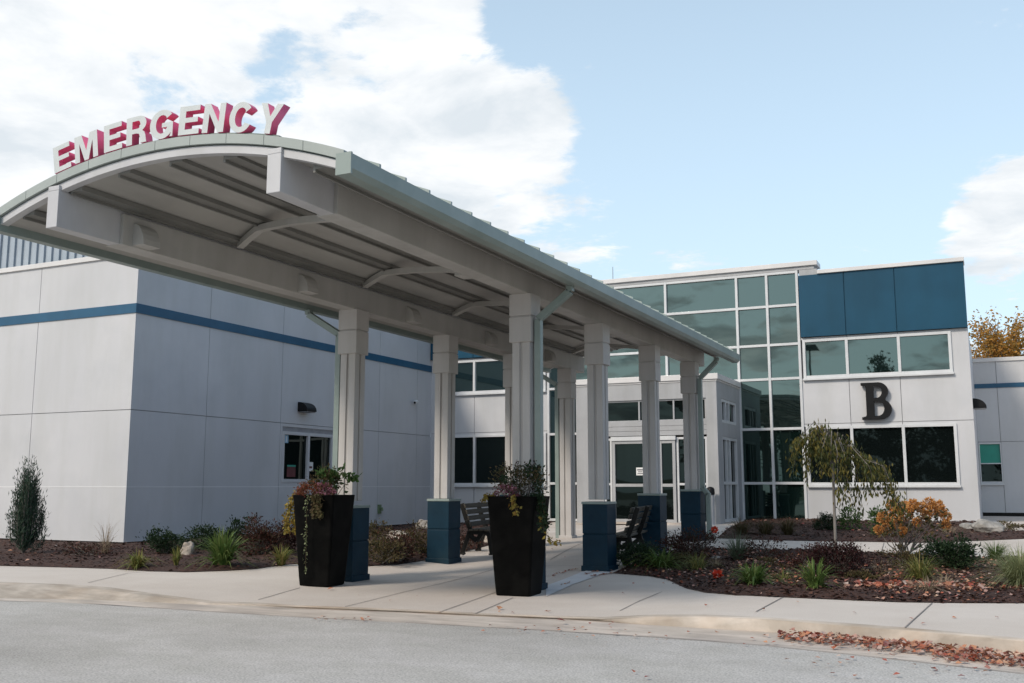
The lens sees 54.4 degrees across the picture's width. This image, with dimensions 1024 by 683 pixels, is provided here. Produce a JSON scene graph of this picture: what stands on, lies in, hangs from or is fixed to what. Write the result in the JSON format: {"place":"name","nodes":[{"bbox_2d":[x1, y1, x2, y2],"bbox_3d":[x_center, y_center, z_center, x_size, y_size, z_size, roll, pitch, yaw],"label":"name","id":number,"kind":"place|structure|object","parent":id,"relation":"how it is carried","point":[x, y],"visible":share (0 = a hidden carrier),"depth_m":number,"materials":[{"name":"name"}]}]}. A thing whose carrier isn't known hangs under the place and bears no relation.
{"place":"outdoors","nodes":[
{"label":"outdoors","id":0,"kind":"place"},
{"bbox_2d":[0,601,1023,682],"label":"road","id":1,"kind":"structure","parent":0,"point":[49,642],"depth_m":8.49,"materials":[{"name":"asphalt"}]},
{"bbox_2d":[0,598,1023,673],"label":"gutter pan","id":2,"kind":"object","parent":1,"relation":"on","point":[701,634],"visible":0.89,"depth_m":10.20,"materials":[{"name":"concrete"}]},
{"bbox_2d":[777,628,1023,668],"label":"fallen leaves","id":3,"kind":"object","parent":2,"relation":"on","point":[986,653],"visible":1,"depth_m":8.63,"materials":[{"name":"plant"}]},
{"bbox_2d":[0,582,1023,653],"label":"kerb","id":4,"kind":"structure","parent":1,"relation":"on","point":[85,592],"depth_m":10.18,"materials":[{"name":"concrete"}]},
{"bbox_2d":[314,548,995,676],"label":"fallen leaves","id":5,"kind":"object","parent":1,"relation":"on","point":[885,659],"visible":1,"depth_m":9.76,"materials":[{"name":"plant"}]},
{"bbox_2d":[0,516,1023,637],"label":"sidewalk","id":6,"kind":"structure","parent":0,"point":[602,595],"depth_m":13.01,"materials":[{"name":"concrete"}]},
{"bbox_2d":[0,522,550,571],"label":"mulch bed","id":7,"kind":"object","parent":6,"relation":"on","point":[87,564],"visible":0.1,"depth_m":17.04,"materials":[{"name":"wood"}]},
{"bbox_2d":[2,455,50,552],"bbox_3d":[-9.165,3.086,18.843,0.782,1.912,0.808,-4,-9,25],"label":"juniper","id":8,"kind":"object","parent":7,"relation":"on","point":[27,523],"visible":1,"depth_m":18.73,"materials":[{"name":"green plant"}]},
{"bbox_2d":[49,541,133,554],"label":"shrub","id":9,"kind":"object","parent":7,"relation":"on","point":[88,551],"visible":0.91,"depth_m":18.14,"materials":[{"name":"red plant"}]},
{"bbox_2d":[95,514,117,552],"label":"ornamental grass","id":10,"kind":"object","parent":7,"relation":"on","point":[107,543],"depth_m":18.74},
{"bbox_2d":[110,547,162,570],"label":"iris clump","id":11,"kind":"object","parent":7,"relation":"on","point":[136,561],"visible":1,"depth_m":15.62,"materials":[{"name":"plant"}]},
{"bbox_2d":[135,523,191,552],"bbox_3d":[-6.487,3.727,18.666,1.127,0.620,0.962,2,-8,-11],"label":"shrub","id":12,"kind":"object","parent":7,"relation":"on","point":[162,543],"visible":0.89,"depth_m":18.57,"materials":[{"name":"green plant"}]},
{"bbox_2d":[168,546,182,564],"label":"iris clump","id":13,"kind":"object","parent":7,"relation":"on","point":[176,558],"visible":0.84,"depth_m":15.94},
{"bbox_2d":[180,541,193,554],"bbox_3d":[-5.988,3.847,18.395,0.249,0.317,0.211,-4,-9,24],"label":"boulder","id":14,"kind":"object","parent":7,"relation":"on","point":[186,546],"visible":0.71,"depth_m":18.32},
{"bbox_2d":[181,523,221,549],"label":"shrub","id":15,"kind":"object","parent":7,"relation":"on","point":[204,531],"visible":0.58,"depth_m":19.35,"materials":[{"name":"green plant"}]},
{"bbox_2d":[179,527,262,570],"bbox_3d":[-4.614,3.275,15.832,1.483,0.758,1.364,0,-8,1],"label":"iris clump","id":16,"kind":"object","parent":7,"relation":"on","point":[223,552],"visible":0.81,"depth_m":15.70,"materials":[{"name":"plant"}]},
{"bbox_2d":[221,512,251,549],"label":"shrub","id":17,"kind":"object","parent":7,"relation":"on","point":[236,522],"visible":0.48,"depth_m":19.34,"materials":[{"name":"green plant"}]},
{"bbox_2d":[235,512,291,555],"bbox_3d":[-4.545,3.528,18.116,1.126,0.846,0.950,1,-8,-9],"label":"barberry","id":18,"kind":"object","parent":7,"relation":"on","point":[260,534],"visible":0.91,"depth_m":18.00,"materials":[{"name":"red plant"}]},
{"bbox_2d":[264,542,296,565],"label":"iris clump","id":19,"kind":"object","parent":7,"relation":"on","point":[281,558],"visible":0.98,"depth_m":16.32,"materials":[{"name":"plant"}]},
{"bbox_2d":[270,519,296,551],"bbox_3d":[-4.154,3.600,18.512,0.746,0.807,0.638,3,-9,-22],"label":"barberry","id":20,"kind":"object","parent":7,"relation":"on","point":[291,542],"visible":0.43,"depth_m":18.43,"materials":[{"name":"red plant"}]},
{"bbox_2d":[368,518,393,542],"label":"shrub","id":21,"kind":"object","parent":7,"relation":"on","point":[373,533],"visible":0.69,"depth_m":20.43,"materials":[{"name":"green plant"}]},
{"bbox_2d":[368,535,406,563],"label":"shrub","id":22,"kind":"object","parent":7,"relation":"on","point":[380,545],"visible":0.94,"depth_m":16.68,"materials":[{"name":"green plant"}]},
{"bbox_2d":[377,521,418,561],"bbox_3d":[-1.967,3.455,17.131,0.771,0.720,0.759,3,-9,-19],"label":"shrub","id":23,"kind":"object","parent":7,"relation":"on","point":[408,550],"visible":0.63,"depth_m":17.07,"materials":[{"name":"red plant"}]},
{"bbox_2d":[396,519,426,553],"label":"shrub","id":24,"kind":"object","parent":7,"relation":"on","point":[420,545],"visible":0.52,"depth_m":17.96,"materials":[{"name":"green plant"}]},
{"bbox_2d":[415,519,427,528],"bbox_3d":[-2.443,5.131,27.718,0.579,0.366,0.474,-4,-9,25],"label":"boulder","id":25,"kind":"object","parent":7,"relation":"on","point":[422,522],"visible":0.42,"depth_m":27.55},
{"bbox_2d":[460,531,483,550],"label":"shrub","id":26,"kind":"object","parent":7,"relation":"on","point":[470,545],"visible":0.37,"depth_m":19.18,"materials":[{"name":"red plant"}]},
{"bbox_2d":[293,495,354,586],"bbox_3d":[-2.697,2.833,14.232,0.658,1.269,0.658,-3,-9,19],"label":"planter pot","id":27,"kind":"object","parent":6,"relation":"on","point":[326,545],"visible":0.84,"depth_m":13.99,"materials":[{"name":"plastic"}]},
{"bbox_2d":[281,490,305,534],"bbox_3d":[-3.120,2.467,14.276,0.463,0.669,0.249,-4,-9,25],"label":"coleus","id":28,"kind":"object","parent":27,"relation":"on","point":[287,529],"visible":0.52,"depth_m":14.27,"materials":[{"name":"plant"}]},
{"bbox_2d":[301,495,309,573],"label":"trailing vine","id":29,"kind":"object","parent":27,"relation":"hanging from","point":[306,526],"visible":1,"depth_m":13.90,"materials":[{"name":"green plant"}]},
{"bbox_2d":[293,480,329,496],"bbox_3d":[-2.871,2.132,14.246,0.507,0.345,0.480,2,-9,-16],"label":"chrysanthemum","id":30,"kind":"object","parent":27,"relation":"on","point":[306,489],"visible":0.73,"depth_m":14.16,"materials":[{"name":"red plant"}]},
{"bbox_2d":[310,493,323,519],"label":"trailing vine","id":31,"kind":"object","parent":27,"relation":"on","point":[315,509],"visible":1,"depth_m":13.85,"materials":[{"name":"yellow plant"}]},
{"bbox_2d":[303,462,347,494],"bbox_3d":[-2.684,2.024,14.387,0.607,0.566,0.500,-4,-9,25],"label":"leafy annual","id":32,"kind":"object","parent":27,"relation":"on","point":[321,480],"visible":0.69,"depth_m":14.35,"materials":[{"name":"green plant"}]},
{"bbox_2d":[316,482,336,494],"bbox_3d":[-2.620,2.119,14.069,0.307,0.281,0.288,4,-9,-27],"label":"chrysanthemum","id":33,"kind":"object","parent":27,"relation":"on","point":[333,492],"visible":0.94,"depth_m":14.06,"materials":[{"name":"pink plant"}]},
{"bbox_2d":[315,463,362,494],"bbox_3d":[-2.463,2.013,14.310,0.733,0.562,0.486,-4,-9,25],"label":"leafy annual","id":34,"kind":"object","parent":27,"relation":"on","point":[351,477],"visible":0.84,"depth_m":14.24,"materials":[{"name":"green plant"}]},
{"bbox_2d":[0,134,739,589],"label":"entrance canopy","id":35,"kind":"object","parent":6,"relation":"on","point":[356,246],"visible":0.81,"depth_m":13.93,"materials":[{"name":"metal"}]},
{"bbox_2d":[53,102,289,173],"bbox_3d":[-3.549,-2.049,10.061,3.213,0.525,0.152,-4,-9,25],"label":"emergency sign","id":36,"kind":"object","parent":35,"relation":"attached to","point":[223,120],"visible":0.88,"depth_m":9.97,"materials":[{"name":"plastic"}]},
{"bbox_2d":[460,502,491,554],"bbox_3d":[-0.379,3.580,19.251,0.670,0.939,2.440,-2,-8,13],"label":"park bench","id":37,"kind":"object","parent":6,"relation":"on","point":[481,533],"visible":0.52,"depth_m":18.25,"materials":[{"name":"brown wood"}]},
{"bbox_2d":[0,543,1023,673],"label":"pavement joint","id":38,"kind":"object","parent":6,"relation":"on","point":[552,630],"visible":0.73,"depth_m":10.82,"materials":[{"name":"concrete"}]},
{"bbox_2d":[487,496,549,596],"bbox_3d":[0.090,2.679,13.114,0.658,1.269,0.658,-3,-9,21],"label":"planter pot","id":39,"kind":"object","parent":6,"relation":"on","point":[518,543],"visible":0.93,"depth_m":12.86,"materials":[{"name":"plastic"}]},
{"bbox_2d":[489,483,524,496],"bbox_3d":[-0.094,1.987,13.078,0.535,0.262,0.301,-4,-9,25],"label":"chrysanthemum","id":40,"kind":"object","parent":39,"relation":"on","point":[503,486],"visible":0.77,"depth_m":13.08,"materials":[{"name":"pink plant"}]},
{"bbox_2d":[507,494,521,515],"bbox_3d":[0.045,2.105,12.809,0.196,0.284,0.222,-4,-9,25],"label":"coleus","id":41,"kind":"object","parent":39,"relation":"on","point":[513,503],"visible":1,"depth_m":12.75,"materials":[{"name":"plant"}]},
{"bbox_2d":[498,460,537,495],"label":"tall stems","id":42,"kind":"object","parent":39,"relation":"on","point":[518,476],"visible":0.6,"depth_m":13.25,"materials":[{"name":"green plant"}]},
{"bbox_2d":[487,461,551,495],"bbox_3d":[0.105,1.857,13.201,0.935,0.561,0.588,-4,-9,25],"label":"leafy annual","id":43,"kind":"object","parent":39,"relation":"on","point":[517,473],"visible":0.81,"depth_m":13.12,"materials":[{"name":"green plant"}]},
{"bbox_2d":[498,459,548,495],"bbox_3d":[0.155,1.842,13.131,0.763,0.597,0.473,2,-9,-14],"label":"leafy annual","id":44,"kind":"object","parent":39,"relation":"on","point":[534,467],"visible":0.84,"depth_m":13.08,"materials":[{"name":"green plant"}]},
{"bbox_2d":[530,492,551,532],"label":"sweet potato vine","id":45,"kind":"object","parent":39,"relation":"hanging from","point":[543,513],"visible":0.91,"depth_m":12.86,"materials":[{"name":"green plant"}]},
{"bbox_2d":[538,507,561,545],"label":"sweet potato vine","id":46,"kind":"object","parent":39,"relation":"hanging from","point":[549,540],"visible":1,"depth_m":12.73,"materials":[{"name":"green plant"}]},
{"bbox_2d":[546,571,608,595],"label":"concrete ramp","id":47,"kind":"structure","parent":6,"relation":"on","point":[554,587],"depth_m":14.75,"materials":[{"name":"concrete"}]},
{"bbox_2d":[615,505,651,557],"bbox_3d":[2.129,3.401,17.739,0.670,0.939,2.440,-2,-9,16],"label":"park bench","id":48,"kind":"object","parent":6,"relation":"on","point":[631,531],"visible":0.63,"depth_m":17.29,"materials":[{"name":"brown metal"}]},
{"bbox_2d":[575,373,742,524],"bbox_3d":[4.296,3.227,29.407,4.320,4.163,3.270,-4,-9,25],"label":"entrance vestibule","id":49,"kind":"object","parent":6,"relation":"on","point":[722,444],"visible":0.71,"depth_m":28.45,"materials":[{"name":"paint"}]},
{"bbox_2d":[612,441,642,521],"bbox_3d":[3.524,3.979,28.354,1.370,2.293,0.080,-4,-9,25],"label":"sliding door","id":50,"kind":"structure","parent":49,"relation":"in","point":[627,456],"depth_m":28.48,"materials":[{"name":"glass"}]},
{"bbox_2d":[608,398,705,422],"bbox_3d":[4.064,1.977,28.463,3.040,0.620,0.080,-4,-9,25],"label":"window","id":51,"kind":"structure","parent":49,"relation":"in","point":[669,409],"depth_m":28.64,"materials":[{"name":"glass"}]},
{"bbox_2d":[660,440,677,522],"bbox_3d":[4.377,3.920,27.952,0.480,2.293,0.080,-4,-9,25],"label":"sliding door","id":52,"kind":"structure","parent":49,"relation":"in","point":[667,447],"depth_m":27.95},
{"bbox_2d":[721,399,735,424],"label":"window","id":53,"kind":"structure","parent":49,"relation":"in","point":[728,408],"depth_m":28.95,"materials":[{"name":"white glass"}]},
{"bbox_2d":[723,437,738,521],"bbox_3d":[6.251,3.967,28.654,0.100,2.383,1.800,-4,-9,25],"label":"window","id":54,"kind":"structure","parent":49,"relation":"in","point":[730,462],"depth_m":28.73,"materials":[{"name":"grey glass"}]},
{"bbox_2d":[707,487,714,524],"bbox_3d":[5.399,4.457,27.035,0.230,1.020,0.230,-4,-9,25],"label":"litter bin","id":55,"kind":"object","parent":6,"relation":"on","point":[711,490],"visible":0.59,"depth_m":26.97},
{"bbox_2d":[613,546,1023,602],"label":"mulch bed","id":56,"kind":"object","parent":6,"relation":"on","point":[827,595],"visible":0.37,"depth_m":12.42,"materials":[{"name":"wood"}]},
{"bbox_2d":[616,539,672,567],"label":"shrub","id":57,"kind":"object","parent":56,"relation":"on","point":[627,554],"visible":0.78,"depth_m":16.35,"materials":[{"name":"green plant"}]},
{"bbox_2d":[620,546,704,575],"bbox_3d":[2.359,3.531,15.972,1.383,0.570,1.569,4,-9,-27],"label":"iris clump","id":58,"kind":"object","parent":56,"relation":"on","point":[656,562],"visible":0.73,"depth_m":15.90,"materials":[{"name":"plant"}]},
{"bbox_2d":[648,521,723,557],"bbox_3d":[3.073,3.490,17.452,1.214,0.686,1.060,2,-9,-16],"label":"barberry","id":59,"kind":"object","parent":56,"relation":"on","point":[694,546],"visible":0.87,"depth_m":17.45,"materials":[{"name":"red plant"}]},
{"bbox_2d":[665,550,706,566],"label":"shrub","id":60,"kind":"object","parent":56,"relation":"on","point":[682,556],"visible":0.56,"depth_m":16.17,"materials":[{"name":"green plant"}]},
{"bbox_2d":[664,550,720,569],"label":"iris clump","id":61,"kind":"object","parent":56,"relation":"on","point":[695,564],"visible":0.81,"depth_m":15.61,"materials":[{"name":"plant"}]},
{"bbox_2d":[712,569,723,577],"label":"flower","id":62,"kind":"object","parent":56,"relation":"on","point":[717,573],"visible":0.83,"depth_m":13.99,"materials":[{"name":"red plant"}]},
{"bbox_2d":[712,531,762,559],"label":"fescue tuft","id":63,"kind":"object","parent":56,"relation":"on","point":[734,553],"visible":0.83,"depth_m":16.60,"materials":[{"name":"plant"}]},
{"bbox_2d":[721,560,790,585],"bbox_3d":[3.080,3.037,12.870,1.015,0.450,1.070,4,-9,-26],"label":"iris clump","id":64,"kind":"object","parent":56,"relation":"on","point":[753,575],"visible":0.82,"depth_m":12.78,"materials":[{"name":"plant"}]},
{"bbox_2d":[735,530,790,559],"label":"shrub","id":65,"kind":"object","parent":56,"relation":"on","point":[764,547],"visible":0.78,"depth_m":16.42,"materials":[{"name":"red plant"}]},
{"bbox_2d":[751,556,787,567],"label":"shrub","id":66,"kind":"object","parent":56,"relation":"on","point":[770,559],"visible":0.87,"depth_m":15.07,"materials":[{"name":"green plant"}]},
{"bbox_2d":[764,569,794,580],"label":"iris clump","id":67,"kind":"object","parent":56,"relation":"on","point":[783,575],"visible":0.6,"depth_m":13.46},
{"bbox_2d":[774,548,812,567],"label":"shrub","id":68,"kind":"object","parent":56,"relation":"on","point":[795,562],"visible":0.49,"depth_m":15.01,"materials":[{"name":"red plant"}]},
{"bbox_2d":[787,557,847,588],"bbox_3d":[3.722,2.870,12.264,0.836,0.460,0.824,5,-10,-31],"label":"iris clump","id":69,"kind":"object","parent":56,"relation":"on","point":[813,580],"visible":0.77,"depth_m":12.19,"materials":[{"name":"plant"}]},
{"bbox_2d":[612,546,1023,600],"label":"fallen leaves","id":70,"kind":"object","parent":56,"relation":"on","point":[903,591],"visible":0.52,"depth_m":13.66,"materials":[{"name":"plant"}]},
{"bbox_2d":[792,537,889,575],"bbox_3d":[4.597,3.045,14.022,1.366,0.594,0.970,-4,-9,25],"label":"barberry","id":71,"kind":"object","parent":56,"relation":"on","point":[832,553],"visible":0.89,"depth_m":13.95,"materials":[{"name":"red plant"}]},
{"bbox_2d":[785,419,910,543],"bbox_3d":[5.104,2.307,15.219,1.867,2.325,1.709,-4,-9,25],"label":"weeping tree","id":72,"kind":"object","parent":56,"relation":"on","point":[822,444],"visible":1,"depth_m":15.05,"materials":[{"name":"green plant"}]},
{"bbox_2d":[844,568,883,579],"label":"shrub","id":73,"kind":"object","parent":56,"relation":"on","point":[860,574],"visible":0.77,"depth_m":13.28,"materials":[{"name":"green plant"}]},
{"bbox_2d":[862,559,891,573],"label":"ornamental grass","id":74,"kind":"object","parent":56,"relation":"on","point":[876,570],"depth_m":14.07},
{"bbox_2d":[876,542,924,566],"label":"shrub","id":75,"kind":"object","parent":56,"relation":"on","point":[903,555],"visible":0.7,"depth_m":14.87,"materials":[{"name":"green plant"}]},
{"bbox_2d":[826,577,984,589],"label":"fallen leaves","id":76,"kind":"object","parent":56,"relation":"on","point":[891,582],"visible":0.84,"depth_m":12.26,"materials":[{"name":"plant"}]},
{"bbox_2d":[873,496,951,554],"bbox_3d":[6.873,3.185,17.111,1.290,1.048,1.081,-4,-9,25],"label":"hydrangea","id":77,"kind":"object","parent":56,"relation":"on","point":[930,506],"visible":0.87,"depth_m":17.04,"materials":[{"name":"bark"},{"name":"orange autumn leaf"}]},
{"bbox_2d":[881,550,964,580],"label":"ornamental grass","id":78,"kind":"object","parent":56,"relation":"on","point":[918,569],"depth_m":13.18,"materials":[{"name":"plant"}]},
{"bbox_2d":[891,572,957,592],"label":"ornamental grass","id":79,"kind":"object","parent":56,"relation":"on","point":[927,587],"depth_m":11.98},
{"bbox_2d":[911,531,986,568],"bbox_3d":[6.434,3.138,14.880,1.202,0.605,0.836,-4,-9,25],"label":"azalea","id":80,"kind":"object","parent":56,"relation":"on","point":[956,552],"visible":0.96,"depth_m":14.71,"materials":[{"name":"green plant"}]},
{"bbox_2d":[930,572,967,583],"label":"ornamental grass","id":81,"kind":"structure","parent":56,"relation":"on","point":[945,578],"depth_m":12.81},
{"bbox_2d":[960,544,1023,586],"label":"ornamental grass","id":82,"kind":"object","parent":56,"relation":"on","point":[1013,570],"depth_m":12.28,"materials":[{"name":"plant"}]},
{"bbox_2d":[977,539,1009,560],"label":"fescue tuft","id":83,"kind":"object","parent":56,"relation":"on","point":[990,551],"visible":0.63,"depth_m":15.76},
{"bbox_2d":[719,518,1023,542],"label":"mulch bed","id":84,"kind":"object","parent":6,"relation":"on","point":[1013,535],"visible":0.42,"depth_m":21.77,"materials":[{"name":"wood"}]},
{"bbox_2d":[717,514,761,535],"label":"ornamental grass","id":85,"kind":"object","parent":84,"relation":"on","point":[742,529],"depth_m":22.20,"materials":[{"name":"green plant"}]},
{"bbox_2d":[746,514,783,534],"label":"ornamental grass","id":86,"kind":"object","parent":84,"relation":"on","point":[765,527],"depth_m":22.12,"materials":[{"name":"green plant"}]},
{"bbox_2d":[771,514,811,534],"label":"ornamental grass","id":87,"kind":"object","parent":84,"relation":"on","point":[786,528],"depth_m":22.06,"materials":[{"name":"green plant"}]},
{"bbox_2d":[812,511,840,529],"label":"boxwood","id":88,"kind":"object","parent":84,"relation":"on","point":[824,519],"visible":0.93,"depth_m":23.63,"materials":[{"name":"green plant"}]},
{"bbox_2d":[836,501,867,529],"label":"shrub","id":89,"kind":"object","parent":84,"relation":"on","point":[849,518],"visible":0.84,"depth_m":23.54,"materials":[{"name":"green plant"}]},
{"bbox_2d":[865,504,897,535],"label":"shrub","id":90,"kind":"object","parent":84,"relation":"on","point":[873,513],"visible":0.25,"depth_m":21.59,"materials":[{"name":"green plant"}]},
{"bbox_2d":[959,523,972,528],"bbox_3d":[10.776,4.395,23.572,0.358,0.215,0.280,-4,-9,25],"label":"boulder","id":91,"kind":"object","parent":84,"relation":"on","point":[965,525],"visible":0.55,"depth_m":23.49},
{"bbox_2d":[971,519,1004,532],"bbox_3d":[10.754,4.209,22.520,0.693,0.395,0.568,-4,-9,25],"label":"boulder","id":92,"kind":"object","parent":84,"relation":"on","point":[981,525],"visible":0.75,"depth_m":22.35,"materials":[{"name":"stone"}]},
{"bbox_2d":[997,520,1023,530],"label":"shrub","id":93,"kind":"object","parent":84,"relation":"on","point":[1012,526],"visible":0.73,"depth_m":23.73,"materials":[{"name":"green plant"}]},
{"bbox_2d":[972,356,1023,515],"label":"annex building","id":94,"kind":"structure","parent":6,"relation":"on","point":[999,386],"depth_m":33.58,"materials":[{"name":"white metal"}]},
{"bbox_2d":[978,443,1003,484],"bbox_3d":[16.154,4.131,33.591,0.730,1.410,0.150,-4,-9,25],"label":"window","id":95,"kind":"structure","parent":94,"relation":"in","point":[990,459],"depth_m":33.63,"materials":[{"name":"teal glass"}]},
{"bbox_2d":[0,0,1023,357],"label":"sky","id":96,"kind":"structure","parent":0,"point":[636,138],"materials":[{"name":"blue"}]},
{"label":"ground","id":97,"kind":"structure","parent":0,"visible":0},
{"bbox_2d":[0,234,431,543],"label":"panel building","id":98,"kind":"structure","parent":97,"relation":"on","point":[134,402],"depth_m":24.41,"materials":[{"name":"white metal"}]},
{"bbox_2d":[281,431,332,482],"bbox_3d":[-5.839,3.311,28.390,0.100,1.400,2.350,-4,-9,25],"label":"window","id":99,"kind":"structure","parent":98,"relation":"in","point":[301,448],"depth_m":28.30,"materials":[{"name":"black glass"}]},
{"bbox_2d":[298,402,316,412],"bbox_3d":[-5.799,1.868,28.216,0.340,0.294,0.440,-4,-9,25],"label":"wall lamp","id":100,"kind":"object","parent":98,"relation":"attached to","point":[303,407],"visible":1,"depth_m":28.07,"materials":[{"name":"black metal"}]},
{"bbox_2d":[430,257,982,522],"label":"clinic building","id":101,"kind":"structure","parent":97,"relation":"on","point":[811,343],"depth_m":29.33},
{"bbox_2d":[455,359,546,395],"bbox_3d":[-0.703,1.198,33.957,4.090,1.220,0.170,-4,-9,25],"label":"window","id":102,"kind":"structure","parent":101,"relation":"in","point":[482,376],"depth_m":34.17,"materials":[{"name":"green glass"}]},
{"bbox_2d":[455,433,546,486],"bbox_3d":[-0.703,4.018,33.548,4.090,1.760,0.170,-4,-9,25],"label":"window","id":103,"kind":"structure","parent":101,"relation":"in","point":[475,455],"depth_m":33.76,"materials":[{"name":"black glass"}]},
{"bbox_2d":[860,382,891,419],"bbox_3d":[10.401,1.699,28.427,0.805,1.060,0.120,-4,-9,25],"label":"building letter","id":104,"kind":"object","parent":101,"relation":"attached to","point":[870,401],"visible":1,"depth_m":28.39,"materials":[{"name":"black metal"}]},
{"bbox_2d":[802,331,953,380],"bbox_3d":[10.462,0.433,28.687,4.090,1.220,0.170,-4,-9,25],"label":"window","id":105,"kind":"structure","parent":101,"relation":"in","point":[925,353],"depth_m":28.69,"materials":[{"name":"green glass"}]},
{"bbox_2d":[806,423,960,486],"bbox_3d":[10.462,3.254,28.278,4.090,1.760,0.170,-4,-9,25],"label":"window","id":106,"kind":"structure","parent":101,"relation":"in","point":[921,455],"depth_m":28.00,"materials":[{"name":"black glass"}]},
{"bbox_2d":[973,398,986,409],"bbox_3d":[13.085,1.747,27.866,0.340,0.294,0.440,-4,-9,25],"label":"wall lamp","id":107,"kind":"object","parent":101,"relation":"attached to","point":[978,404],"visible":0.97,"depth_m":27.69,"materials":[{"name":"black metal"}]},
{"bbox_2d":[971,337,1010,358],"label":"autumn tree","id":108,"kind":"object","parent":97,"relation":"on","point":[978,354],"visible":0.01,"depth_m":55.42,"materials":[{"name":"orange plant"}]},
{"bbox_2d":[967,306,1023,357],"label":"autumn tree","id":109,"kind":"object","parent":97,"relation":"on","point":[1001,347],"visible":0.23,"depth_m":55.49,"materials":[{"name":"orange plant"}]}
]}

